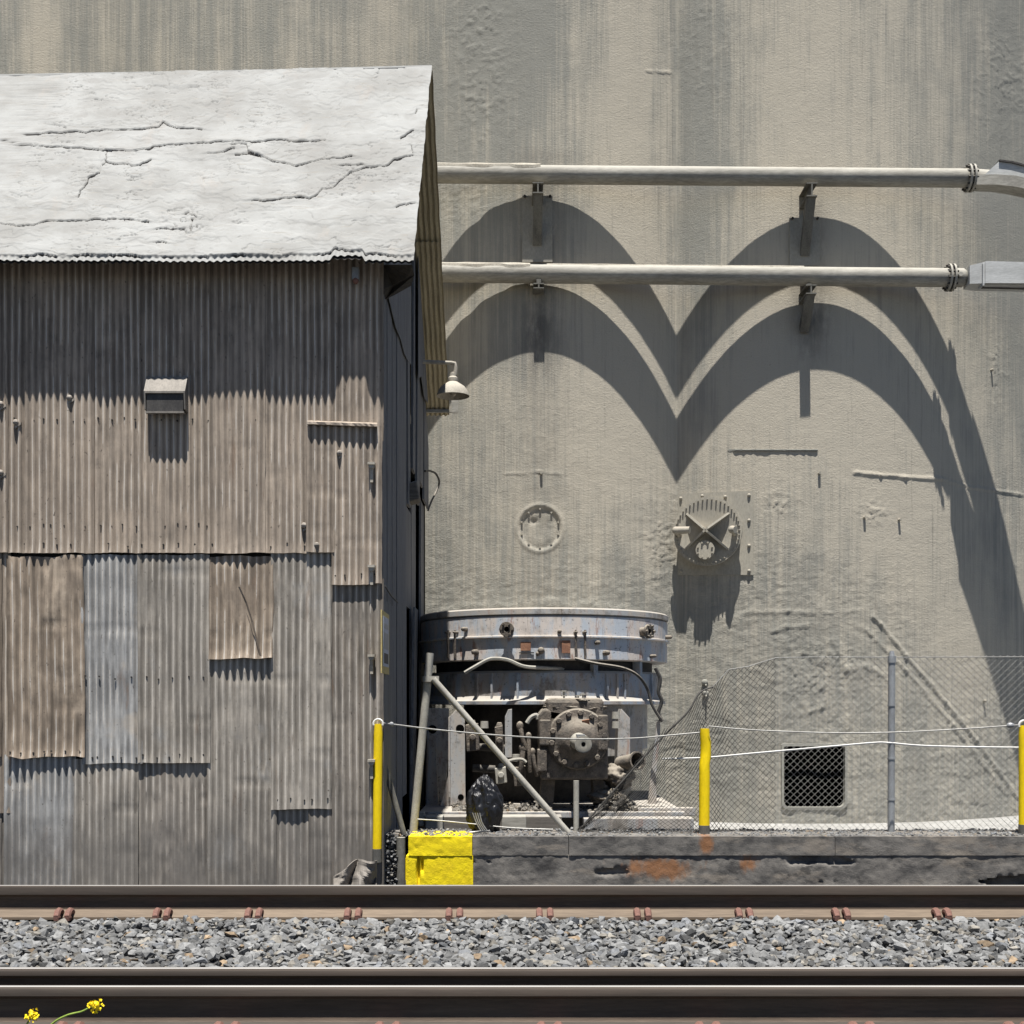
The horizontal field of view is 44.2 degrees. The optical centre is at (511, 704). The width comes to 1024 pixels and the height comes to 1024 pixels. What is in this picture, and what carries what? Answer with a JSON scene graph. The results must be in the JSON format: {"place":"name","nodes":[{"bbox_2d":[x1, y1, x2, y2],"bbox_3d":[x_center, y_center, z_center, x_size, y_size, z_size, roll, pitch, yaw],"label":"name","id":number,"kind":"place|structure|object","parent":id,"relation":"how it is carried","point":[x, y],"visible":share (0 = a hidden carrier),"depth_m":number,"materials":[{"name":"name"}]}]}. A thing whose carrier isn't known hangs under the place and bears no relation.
{"place":"outdoors","nodes":[
{"label":"outdoors","id":0,"kind":"place"},
{"bbox_2d":[402,830,408,884],"bbox_3d":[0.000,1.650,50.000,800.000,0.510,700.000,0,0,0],"label":"ground","id":1,"kind":"structure","parent":0,"point":[406,845],"depth_m":17.21,"materials":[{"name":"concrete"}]},
{"bbox_2d":[0,65,457,884],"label":"corrugated shed","id":2,"kind":"structure","parent":1,"relation":"on","point":[198,685],"depth_m":12.46,"materials":[{"name":"corrugated metal"},{"name":"weathered galvanized steel"},{"name":"rust"}]},
{"bbox_2d":[144,375,190,418],"bbox_3d":[-3.398,-3.043,12.394,0.450,0.433,0.152,0,0,0],"label":"vent hood","id":3,"kind":"object","parent":2,"relation":"attached to","point":[170,403],"visible":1,"depth_m":12.34,"materials":[{"name":"grey metal"}]},
{"bbox_2d":[352,267,359,283],"bbox_3d":[-1.540,-4.220,12.405,0.070,0.165,0.090,0,0,0],"label":"eave fixture","id":4,"kind":"object","parent":2,"relation":"attached to","point":[355,275],"visible":1,"depth_m":12.37,"materials":[{"name":"metal"}]},
{"bbox_2d":[381,610,388,674],"bbox_3d":[-1.250,-0.610,12.440,0.019,0.606,0.720,0,0,0],"label":"corner sign","id":5,"kind":"object","parent":2,"relation":"attached to","point":[384,642],"visible":1,"depth_m":12.33,"materials":[{"name":"metal"}]},
{"bbox_2d":[423,360,468,399],"bbox_3d":[-0.907,-4.565,17.558,0.644,0.517,0.460,0,0,-27],"label":"barn lamp","id":6,"kind":"object","parent":2,"relation":"attached to","point":[452,388],"visible":0.99,"depth_m":17.57,"materials":[{"name":"white metal"}]},
{"bbox_2d":[333,859,376,884],"bbox_3d":[-1.532,1.658,12.258,0.441,0.309,0.238,0,0,0],"label":"crumpled sheet","id":7,"kind":"object","parent":1,"relation":"on","point":[359,872],"visible":0.76,"depth_m":12.23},
{"bbox_2d":[372,718,383,862],"bbox_3d":[-1.328,0.841,12.450,0.098,1.421,0.096,0,0,-34],"label":"bollard","id":8,"kind":"object","parent":1,"relation":"on","point":[377,805],"visible":0.99,"depth_m":12.41,"materials":[{"name":"yellow metal"}]},
{"bbox_2d":[384,723,699,739],"bbox_3d":[0.317,0.263,12.738,3.259,0.183,0.071,0,0,-9],"label":"wire rope","id":9,"kind":"object","parent":8,"relation":"attached to","point":[544,737],"visible":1,"depth_m":12.76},
{"bbox_2d":[385,830,400,884],"bbox_3d":[-1.249,1.614,12.928,0.219,0.661,0.544,0,0,0],"label":"rubble","id":10,"kind":"object","parent":1,"relation":"on","point":[389,855],"depth_m":12.70,"materials":[{"name":"grey gravel"}]},
{"bbox_2d":[0,0,1023,823],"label":"concrete silo","id":11,"kind":"object","parent":1,"relation":"on","point":[724,478],"visible":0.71,"depth_m":20.18,"materials":[{"name":"beige concrete"}]},
{"bbox_2d":[522,182,551,261],"bbox_3d":[0.402,-7.585,19.785,0.480,1.119,0.610,0,0,0],"label":"pipe bracket","id":12,"kind":"object","parent":11,"relation":"attached to","point":[537,226],"visible":0.98,"depth_m":19.98,"materials":[{"name":"metal"}]},
{"bbox_2d":[533,279,543,294],"bbox_3d":[0.419,-6.586,19.875,0.166,0.146,0.350,0,0,0],"label":"pipe bracket","id":13,"kind":"object","parent":11,"relation":"attached to","point":[538,287],"visible":1,"depth_m":19.76,"materials":[{"name":"metal"}]},
{"bbox_2d":[442,261,1023,291],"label":"overhead pipe","id":14,"kind":"object","parent":13,"relation":"on","point":[995,276],"visible":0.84,"depth_m":19.69,"materials":[{"name":"metal"}]},
{"bbox_2d":[789,182,819,265],"bbox_3d":[4.654,-7.575,19.849,0.480,1.180,0.610,0,0,0],"label":"pipe bracket","id":15,"kind":"object","parent":11,"relation":"attached to","point":[804,240],"visible":0.98,"depth_m":20.04,"materials":[{"name":"metal"}]},
{"bbox_2d":[437,159,1023,197],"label":"overhead pipe","id":16,"kind":"object","parent":15,"relation":"on","point":[1003,176],"visible":0.71,"depth_m":19.65,"materials":[{"name":"metal"}]},
{"bbox_2d":[799,283,816,331],"bbox_3d":[4.646,-6.254,19.839,0.166,0.670,0.550,0,0,0],"label":"pipe bracket","id":17,"kind":"object","parent":11,"relation":"attached to","point":[807,299],"visible":1,"depth_m":19.79,"materials":[{"name":"metal"}]},
{"bbox_2d":[0,920,1023,966],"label":"ballast bed","id":18,"kind":"object","parent":1,"relation":"on","point":[473,949],"depth_m":7.26,"materials":[{"name":"gravel"},{"name":"grey gravel"}]},
{"bbox_2d":[0,985,1023,1023],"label":"rail","id":19,"kind":"object","parent":18,"relation":"on","point":[563,1004],"visible":1,"depth_m":5.12,"materials":[{"name":"metal"}]},
{"bbox_2d":[0,885,1023,920],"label":"rail","id":20,"kind":"object","parent":18,"relation":"on","point":[550,902],"visible":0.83,"depth_m":7.97,"materials":[{"name":"metal"}]},
{"bbox_2d":[0,967,1023,984],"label":"guard rail","id":21,"kind":"object","parent":18,"relation":"on","point":[511,975],"visible":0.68,"depth_m":5.47,"materials":[{"name":"metal"}]},
{"bbox_2d":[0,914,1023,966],"bbox_3d":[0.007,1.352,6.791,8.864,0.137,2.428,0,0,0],"label":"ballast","id":22,"kind":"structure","parent":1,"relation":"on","point":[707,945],"depth_m":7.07,"materials":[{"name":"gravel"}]},
{"bbox_2d":[418,607,694,829],"bbox_3d":[0.470,0.309,17.538,3.659,3.192,5.375,0,0,0],"label":"rotary feeder","id":23,"kind":"object","parent":1,"relation":"on","point":[574,698],"visible":0.66,"depth_m":16.75,"materials":[{"name":"paint"}]},
{"bbox_2d":[464,657,563,673],"bbox_3d":[0.224,-0.513,16.686,1.795,0.239,0.177,0,0,-23],"label":"cable","id":24,"kind":"object","parent":23,"relation":"on","point":[478,664],"visible":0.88,"depth_m":16.55,"materials":[{"name":"rubber"}]},
{"bbox_2d":[575,657,660,718],"bbox_3d":[1.405,-0.221,16.590,1.170,0.817,0.138,0,0,-9],"label":"cable","id":25,"kind":"object","parent":23,"relation":"hanging from","point":[632,672],"visible":1,"depth_m":16.56,"materials":[{"name":"black rubber"}]},
{"bbox_2d":[654,667,663,721],"bbox_3d":[1.970,-0.137,16.900,0.140,0.741,0.051,0,0,0],"label":"cable","id":26,"kind":"object","parent":23,"relation":"hanging from","point":[659,708],"visible":0.91,"depth_m":16.88,"materials":[{"name":"grey rubber"}]},
{"bbox_2d":[392,827,1023,884],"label":"concrete platform","id":27,"kind":"structure","parent":1,"relation":"on","point":[783,856],"depth_m":12.71,"materials":[{"name":"grey concrete"}]},
{"bbox_2d":[387,764,406,834],"bbox_3d":[-1.234,0.867,12.900,0.316,0.943,0.060,0,0,0],"label":"steel pole","id":28,"kind":"object","parent":27,"relation":"on","point":[394,800],"visible":0.64,"depth_m":12.88,"materials":[{"name":"grey metal"}]},
{"bbox_2d":[396,837,404,884],"bbox_3d":[-1.121,1.582,12.720,0.090,0.493,0.090,0,0,0],"label":"steel pole","id":29,"kind":"object","parent":27,"relation":"on","point":[400,858],"visible":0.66,"depth_m":12.68,"materials":[{"name":"grey metal"}]},
{"bbox_2d":[409,653,438,831],"bbox_3d":[-0.927,0.407,13.284,0.317,1.920,0.117,0,0,0],"label":"steel pole","id":30,"kind":"object","parent":27,"relation":"on","point":[428,677],"visible":0.84,"depth_m":13.26,"materials":[{"name":"grey metal"}]},
{"bbox_2d":[417,819,552,829],"bbox_3d":[-0.280,1.245,13.150,1.414,0.118,0.012,0,0,0],"label":"wire rope","id":31,"kind":"object","parent":27,"relation":"on","point":[478,824],"visible":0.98,"depth_m":13.14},
{"bbox_2d":[466,774,503,831],"bbox_3d":[-0.289,1.021,13.250,0.400,0.608,0.308,0,0,0],"label":"trash bag","id":32,"kind":"object","parent":27,"relation":"on","point":[484,798],"visible":0.91,"depth_m":13.15,"materials":[{"name":"black plastic"}]},
{"bbox_2d":[431,677,569,832],"bbox_3d":[-0.116,0.538,13.250,1.475,1.668,0.067,0,0,0],"label":"steel pole","id":33,"kind":"object","parent":27,"relation":"on","point":[500,755],"visible":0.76,"depth_m":13.22,"materials":[{"name":"grey metal"}]},
{"bbox_2d":[573,780,578,830],"bbox_3d":[0.680,1.081,13.350,0.060,0.559,0.060,0,0,0],"label":"steel pole","id":34,"kind":"object","parent":27,"relation":"on","point":[575,805],"visible":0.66,"depth_m":13.33,"materials":[{"name":"grey metal"}]},
{"bbox_2d":[699,729,710,833],"bbox_3d":[1.990,0.807,13.004,0.130,1.128,0.123,0,0,0],"label":"bollard","id":35,"kind":"object","parent":27,"relation":"on","point":[704,783],"visible":0.97,"depth_m":12.96,"materials":[{"name":"yellow metal"}]},
{"bbox_2d":[709,724,1017,733],"bbox_3d":[3.604,0.247,12.930,3.169,0.095,0.014,0,0,0],"label":"wire rope","id":36,"kind":"object","parent":35,"relation":"attached to","point":[859,732],"visible":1,"depth_m":12.93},
{"bbox_2d":[1007,723,1014,727],"bbox_3d":[5.112,0.210,12.920,0.081,0.060,0.058,0,0,-16],"label":"wire clamp","id":37,"kind":"object","parent":36,"relation":"attached to","point":[1010,725],"visible":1,"depth_m":12.90,"materials":[{"name":"metal"}]},
{"bbox_2d":[577,651,1023,831],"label":"chain link fence","id":38,"kind":"object","parent":27,"relation":"on","point":[891,705],"visible":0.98,"depth_m":13.28,"materials":[{"name":"metal"}]},
{"bbox_2d":[662,741,1018,759],"bbox_3d":[3.878,0.477,13.200,4.620,0.190,0.018,0,0,0],"label":"rope","id":39,"kind":"object","parent":38,"relation":"attached to","point":[846,745],"visible":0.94,"depth_m":13.19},
{"bbox_2d":[1018,720,1023,833],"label":"bollard","id":40,"kind":"object","parent":27,"relation":"on","point":[1021,782],"visible":0.98,"depth_m":12.97,"materials":[{"name":"yellow metal"}]},
{"bbox_2d":[469,813,489,833],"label":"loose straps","id":41,"kind":"object","parent":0,"point":[484,830],"visible":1,"depth_m":12.97,"materials":[{"name":"metal"}]},
{"bbox_2d":[694,816,1018,829],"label":"concrete floor","id":42,"kind":"structure","parent":0,"point":[1009,825],"depth_m":19.77,"materials":[{"name":"grey concrete"}]},
{"bbox_3d":[0.001,1.505,6.749,6.851,0.400,5.157,0,0,0],"label":"ballast shoulder","id":43,"kind":"object","parent":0,"visible":0},
{"bbox_2d":[24,1008,38,1023],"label":"wild mustard","id":44,"kind":"object","parent":43,"relation":"on","point":[33,1015],"visible":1,"depth_m":4.29,"materials":[{"name":"yellow plant"}]},
{"bbox_2d":[51,998,104,1023],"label":"wild mustard","id":45,"kind":"object","parent":43,"relation":"on","point":[94,1004],"visible":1,"depth_m":4.35,"materials":[{"name":"yellow plant"}]}
]}

